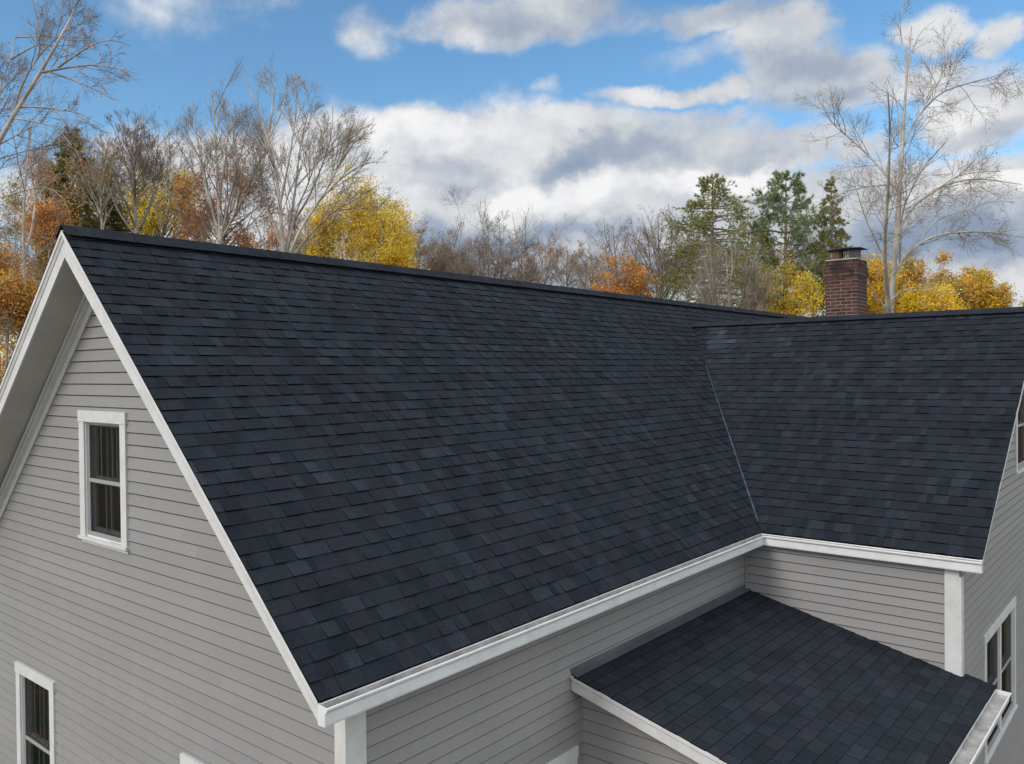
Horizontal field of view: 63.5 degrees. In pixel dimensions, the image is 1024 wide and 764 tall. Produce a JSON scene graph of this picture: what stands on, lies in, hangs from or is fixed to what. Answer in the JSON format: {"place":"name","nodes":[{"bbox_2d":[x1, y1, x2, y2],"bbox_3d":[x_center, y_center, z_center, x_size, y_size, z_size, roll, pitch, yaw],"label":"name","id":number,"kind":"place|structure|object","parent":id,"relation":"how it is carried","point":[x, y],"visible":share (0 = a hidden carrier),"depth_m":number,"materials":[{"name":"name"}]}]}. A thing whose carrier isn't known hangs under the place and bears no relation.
{"place":"outdoors","nodes":[
{"label":"outdoors","id":0,"kind":"place"},
{"bbox_2d":[0,0,1023,377],"label":"sky","id":1,"kind":"structure","parent":0,"point":[587,111],"materials":[{"name":"blue"}]},
{"bbox_3d":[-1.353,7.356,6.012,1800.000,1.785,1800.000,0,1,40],"label":"ground","id":2,"kind":"structure","parent":0,"visible":0},
{"bbox_2d":[0,237,37,366],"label":"autumn tree","id":3,"kind":"object","parent":2,"relation":"on","point":[4,265],"visible":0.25,"depth_m":29.79,"materials":[{"name":"orange plant"}]},
{"bbox_2d":[0,261,41,375],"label":"autumn tree","id":4,"kind":"object","parent":2,"relation":"on","point":[25,296],"visible":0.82,"depth_m":25.58,"materials":[{"name":"orange plant"}]},
{"bbox_2d":[0,168,51,289],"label":"autumn tree","id":5,"kind":"object","parent":2,"relation":"on","point":[14,203],"visible":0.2,"depth_m":50.91,"materials":[{"name":"orange plant"}]},
{"bbox_2d":[0,53,66,378],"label":"autumn tree","id":6,"kind":"object","parent":2,"relation":"on","point":[21,233],"visible":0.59,"depth_m":24.23,"materials":[{"name":"orange plant"}]},
{"bbox_2d":[0,190,81,352],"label":"autumn tree","id":7,"kind":"object","parent":2,"relation":"on","point":[46,215],"visible":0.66,"depth_m":33.57,"materials":[{"name":"orange plant"}]},
{"bbox_2d":[0,111,100,382],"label":"bare tree","id":8,"kind":"object","parent":2,"relation":"on","point":[35,196],"visible":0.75,"depth_m":26.28,"materials":[{"name":"grey plant"}]},
{"bbox_2d":[14,212,99,275],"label":"autumn tree","id":9,"kind":"object","parent":2,"relation":"on","point":[37,265],"visible":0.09,"depth_m":46.83,"materials":[{"name":"orange plant"}]},
{"bbox_2d":[8,125,110,286],"bbox_3d":[-25.093,-3.258,45.963,6.633,22.195,5.818,0,1,40],"label":"bare tree","id":10,"kind":"object","parent":2,"relation":"on","point":[85,140],"visible":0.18,"depth_m":45.42,"materials":[{"name":"brown plant"}]},
{"bbox_2d":[0,0,139,256],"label":"bare tree","id":11,"kind":"object","parent":2,"relation":"on","point":[16,108],"visible":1,"depth_m":22.33,"materials":[{"name":"grey plant"}]},
{"bbox_2d":[32,127,110,281],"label":"spruce tree","id":12,"kind":"object","parent":2,"relation":"on","point":[89,221],"visible":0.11,"depth_m":43.47,"materials":[{"name":"green plant"}]},
{"bbox_2d":[59,131,138,231],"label":"bare tree","id":13,"kind":"object","parent":2,"relation":"on","point":[105,163],"visible":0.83,"depth_m":29.92,"materials":[{"name":"grey plant"}]},
{"bbox_2d":[84,180,127,231],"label":"spruce tree","id":14,"kind":"object","parent":2,"relation":"on","point":[114,215],"visible":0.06,"depth_m":49.73,"materials":[{"name":"green plant"}]},
{"bbox_2d":[72,103,176,233],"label":"bare tree","id":15,"kind":"object","parent":2,"relation":"on","point":[137,155],"visible":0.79,"depth_m":33.01,"materials":[{"name":"grey plant"}]},
{"bbox_2d":[109,186,166,235],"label":"autumn tree","id":16,"kind":"object","parent":2,"relation":"on","point":[123,224],"visible":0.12,"depth_m":50.62,"materials":[{"name":"yellow plant"}]},
{"bbox_2d":[115,117,205,239],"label":"bare tree","id":17,"kind":"object","parent":2,"relation":"on","point":[181,165],"visible":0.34,"depth_m":49.49,"materials":[{"name":"grey plant"}]},
{"bbox_2d":[121,164,216,240],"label":"autumn tree","id":18,"kind":"object","parent":2,"relation":"on","point":[149,227],"visible":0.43,"depth_m":39.49,"materials":[{"name":"yellow plant"}]},
{"bbox_2d":[0,202,363,380],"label":"woodland","id":19,"kind":"object","parent":2,"relation":"on","point":[2,346],"visible":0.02,"depth_m":66.62,"materials":[{"name":"orange plant"}]},
{"bbox_2d":[164,55,282,244],"bbox_3d":[-11.757,-4.248,34.192,6.664,19.147,4.328,0,1,40],"label":"bare tree","id":20,"kind":"object","parent":2,"relation":"on","point":[220,233],"visible":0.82,"depth_m":34.18,"materials":[{"name":"grey plant"}]},
{"bbox_2d":[160,134,286,247],"bbox_3d":[-13.242,-1.579,37.979,5.120,18.810,6.049,0,1,40],"label":"maple tree","id":21,"kind":"object","parent":2,"relation":"on","point":[237,237],"visible":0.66,"depth_m":37.49,"materials":[{"name":"grey plant"}]},
{"bbox_2d":[225,219,301,253],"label":"autumn tree","id":22,"kind":"object","parent":2,"relation":"on","point":[270,236],"visible":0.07,"depth_m":44.06,"materials":[{"name":"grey plant"}]},
{"bbox_2d":[257,196,339,254],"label":"bare tree","id":23,"kind":"object","parent":2,"relation":"on","point":[295,227],"visible":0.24,"depth_m":55.34,"materials":[{"name":"grey plant"}]},
{"bbox_2d":[220,51,392,254],"bbox_3d":[-8.136,-4.215,32.237,7.006,18.443,6.411,-1,1,-6],"label":"bare tree","id":24,"kind":"object","parent":2,"relation":"on","point":[296,180],"visible":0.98,"depth_m":32.05,"materials":[{"name":"grey plant"}]},
{"bbox_2d":[292,151,432,269],"bbox_3d":[-7.113,-1.605,40.020,9.757,18.695,8.144,0,1,40],"label":"maple tree","id":25,"kind":"object","parent":2,"relation":"on","point":[398,253],"visible":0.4,"depth_m":38.90,"materials":[{"name":"yellow plant"}]},
{"bbox_2d":[349,193,413,260],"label":"bare tree","id":26,"kind":"object","parent":2,"relation":"on","point":[384,215],"visible":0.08,"depth_m":61.88,"materials":[{"name":"grey plant"}]},
{"bbox_2d":[388,221,467,272],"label":"bare tree","id":27,"kind":"object","parent":2,"relation":"on","point":[443,267],"visible":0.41,"depth_m":43.36,"materials":[{"name":"brown plant"}]},
{"bbox_2d":[415,239,453,270],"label":"bare tree","id":28,"kind":"object","parent":2,"relation":"on","point":[427,257],"visible":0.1,"depth_m":59.42,"materials":[{"name":"grey plant"}]},
{"bbox_2d":[413,233,492,271],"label":"bare tree","id":29,"kind":"object","parent":2,"relation":"on","point":[456,250],"visible":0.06,"depth_m":61.44,"materials":[{"name":"brown plant"}]},
{"bbox_2d":[421,186,563,284],"bbox_3d":[-2.076,-2.428,51.718,9.833,19.952,8.960,0,1,40],"label":"bare tree","id":30,"kind":"object","parent":2,"relation":"on","point":[463,262],"visible":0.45,"depth_m":50.52,"materials":[{"name":"grey plant"}]},
{"bbox_2d":[0,224,1023,763],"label":"farmhouse","id":31,"kind":"object","parent":2,"relation":"on","point":[264,506],"visible":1,"depth_m":9.48,"materials":[{"name":"grey"}]},
{"bbox_2d":[15,661,56,763],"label":"window","id":32,"kind":"structure","parent":31,"relation":"in","point":[35,692],"depth_m":10.61,"materials":[{"name":"white paint"}]},
{"bbox_2d":[77,410,129,553],"bbox_3d":[-4.409,1.063,9.096,1.150,1.490,0.246,0,1,40],"label":"window","id":33,"kind":"structure","parent":31,"relation":"in","point":[103,447],"depth_m":9.29,"materials":[{"name":"white paint"}]},
{"bbox_2d":[180,752,202,763],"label":"window","id":34,"kind":"structure","parent":31,"relation":"in","point":[184,758],"depth_m":7.95,"materials":[{"name":"white paint"}]},
{"bbox_2d":[546,745,578,763],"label":"window","id":35,"kind":"structure","parent":31,"relation":"in","point":[571,756],"depth_m":8.72,"materials":[{"name":"white paint"}]},
{"bbox_2d":[983,597,1017,763],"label":"window","id":36,"kind":"structure","parent":31,"relation":"in","point":[999,642],"depth_m":12.82,"materials":[{"name":"white paint"}]},
{"bbox_2d":[1015,390,1023,475],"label":"window","id":37,"kind":"structure","parent":31,"relation":"in","point":[1019,426],"depth_m":14.59,"materials":[{"name":"white paint"}]},
{"bbox_2d":[496,249,546,282],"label":"bare tree","id":38,"kind":"object","parent":2,"relation":"on","point":[520,268],"visible":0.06,"depth_m":71.53,"materials":[{"name":"brown plant"}]},
{"bbox_2d":[516,214,576,284],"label":"bare tree","id":39,"kind":"object","parent":2,"relation":"on","point":[549,250],"visible":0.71,"depth_m":65.65,"materials":[{"name":"grey plant"}]},
{"bbox_2d":[535,224,596,288],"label":"bare tree","id":40,"kind":"object","parent":2,"relation":"on","point":[572,259],"visible":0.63,"depth_m":68.85,"materials":[{"name":"grey plant"}]},
{"bbox_2d":[562,246,611,290],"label":"bare tree","id":41,"kind":"object","parent":2,"relation":"on","point":[599,257],"visible":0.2,"depth_m":74.86,"materials":[{"name":"brown plant"}]},
{"bbox_2d":[573,218,660,295],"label":"bare tree","id":42,"kind":"object","parent":2,"relation":"on","point":[609,241],"visible":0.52,"depth_m":53.80,"materials":[{"name":"grey plant"}]},
{"bbox_2d":[585,251,661,297],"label":"autumn tree","id":43,"kind":"object","parent":2,"relation":"on","point":[634,288],"visible":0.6,"depth_m":45.49,"materials":[{"name":"orange plant"}]},
{"bbox_2d":[616,204,704,301],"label":"bare tree","id":44,"kind":"object","parent":2,"relation":"on","point":[660,290],"visible":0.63,"depth_m":51.30,"materials":[{"name":"grey plant"}]},
{"bbox_2d":[662,213,723,301],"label":"bare tree","id":45,"kind":"object","parent":2,"relation":"on","point":[679,240],"visible":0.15,"depth_m":63.53,"materials":[{"name":"grey plant"}]},
{"bbox_2d":[633,172,792,313],"bbox_3d":[12.179,-2.642,49.907,11.026,20.146,11.102,0,1,40],"label":"spruce tree","id":46,"kind":"object","parent":2,"relation":"on","point":[701,224],"visible":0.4,"depth_m":49.20,"materials":[{"name":"plant"}]},
{"bbox_2d":[679,224,778,311],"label":"twiggy tree","id":47,"kind":"object","parent":2,"relation":"on","point":[716,289],"visible":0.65,"depth_m":41.20,"materials":[{"name":"grey plant"}]},
{"bbox_2d":[719,197,794,296],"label":"bare tree","id":48,"kind":"object","parent":2,"relation":"on","point":[757,254],"visible":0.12,"depth_m":59.23,"materials":[{"name":"grey plant"}]},
{"bbox_2d":[721,169,842,315],"bbox_3d":[17.400,-3.092,51.496,7.788,20.914,8.108,-1,1,-12],"label":"pine tree","id":49,"kind":"object","parent":2,"relation":"on","point":[775,197],"visible":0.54,"depth_m":51.03,"materials":[{"name":"green plant"}]},
{"bbox_2d":[740,245,825,316],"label":"autumn tree","id":50,"kind":"object","parent":2,"relation":"on","point":[793,304],"visible":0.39,"depth_m":48.74,"materials":[{"name":"yellow plant"}]},
{"bbox_2d":[777,224,829,316],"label":"bare tree","id":51,"kind":"object","parent":2,"relation":"on","point":[809,255],"visible":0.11,"depth_m":61.79,"materials":[{"name":"grey plant"}]},
{"bbox_2d":[808,177,854,316],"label":"spruce tree","id":52,"kind":"object","parent":2,"relation":"on","point":[830,243],"visible":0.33,"depth_m":49.73,"materials":[{"name":"green plant"}]},
{"bbox_2d":[847,249,902,313],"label":"autumn tree","id":53,"kind":"object","parent":2,"relation":"on","point":[873,303],"visible":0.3,"depth_m":57.01,"materials":[{"name":"yellow plant"}]},
{"bbox_2d":[861,247,903,313],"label":"bare tree","id":54,"kind":"object","parent":2,"relation":"on","point":[881,258],"visible":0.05,"depth_m":69.16,"materials":[{"name":"grey plant"}]},
{"bbox_2d":[793,0,1023,312],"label":"bare tree","id":55,"kind":"object","parent":2,"relation":"on","point":[889,292],"visible":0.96,"depth_m":32.62,"materials":[{"name":"grey plant"}]},
{"bbox_2d":[876,245,979,313],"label":"autumn tree","id":56,"kind":"object","parent":2,"relation":"on","point":[910,272],"visible":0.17,"depth_m":60.98,"materials":[{"name":"yellow plant"}]},
{"bbox_2d":[894,278,970,312],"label":"autumn tree","id":57,"kind":"object","parent":2,"relation":"on","point":[913,303],"visible":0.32,"depth_m":55.47,"materials":[{"name":"yellow plant"}]},
{"bbox_2d":[941,262,1016,308],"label":"autumn tree","id":58,"kind":"object","parent":2,"relation":"on","point":[985,293],"visible":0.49,"depth_m":62.66,"materials":[{"name":"yellow plant"}]}
]}

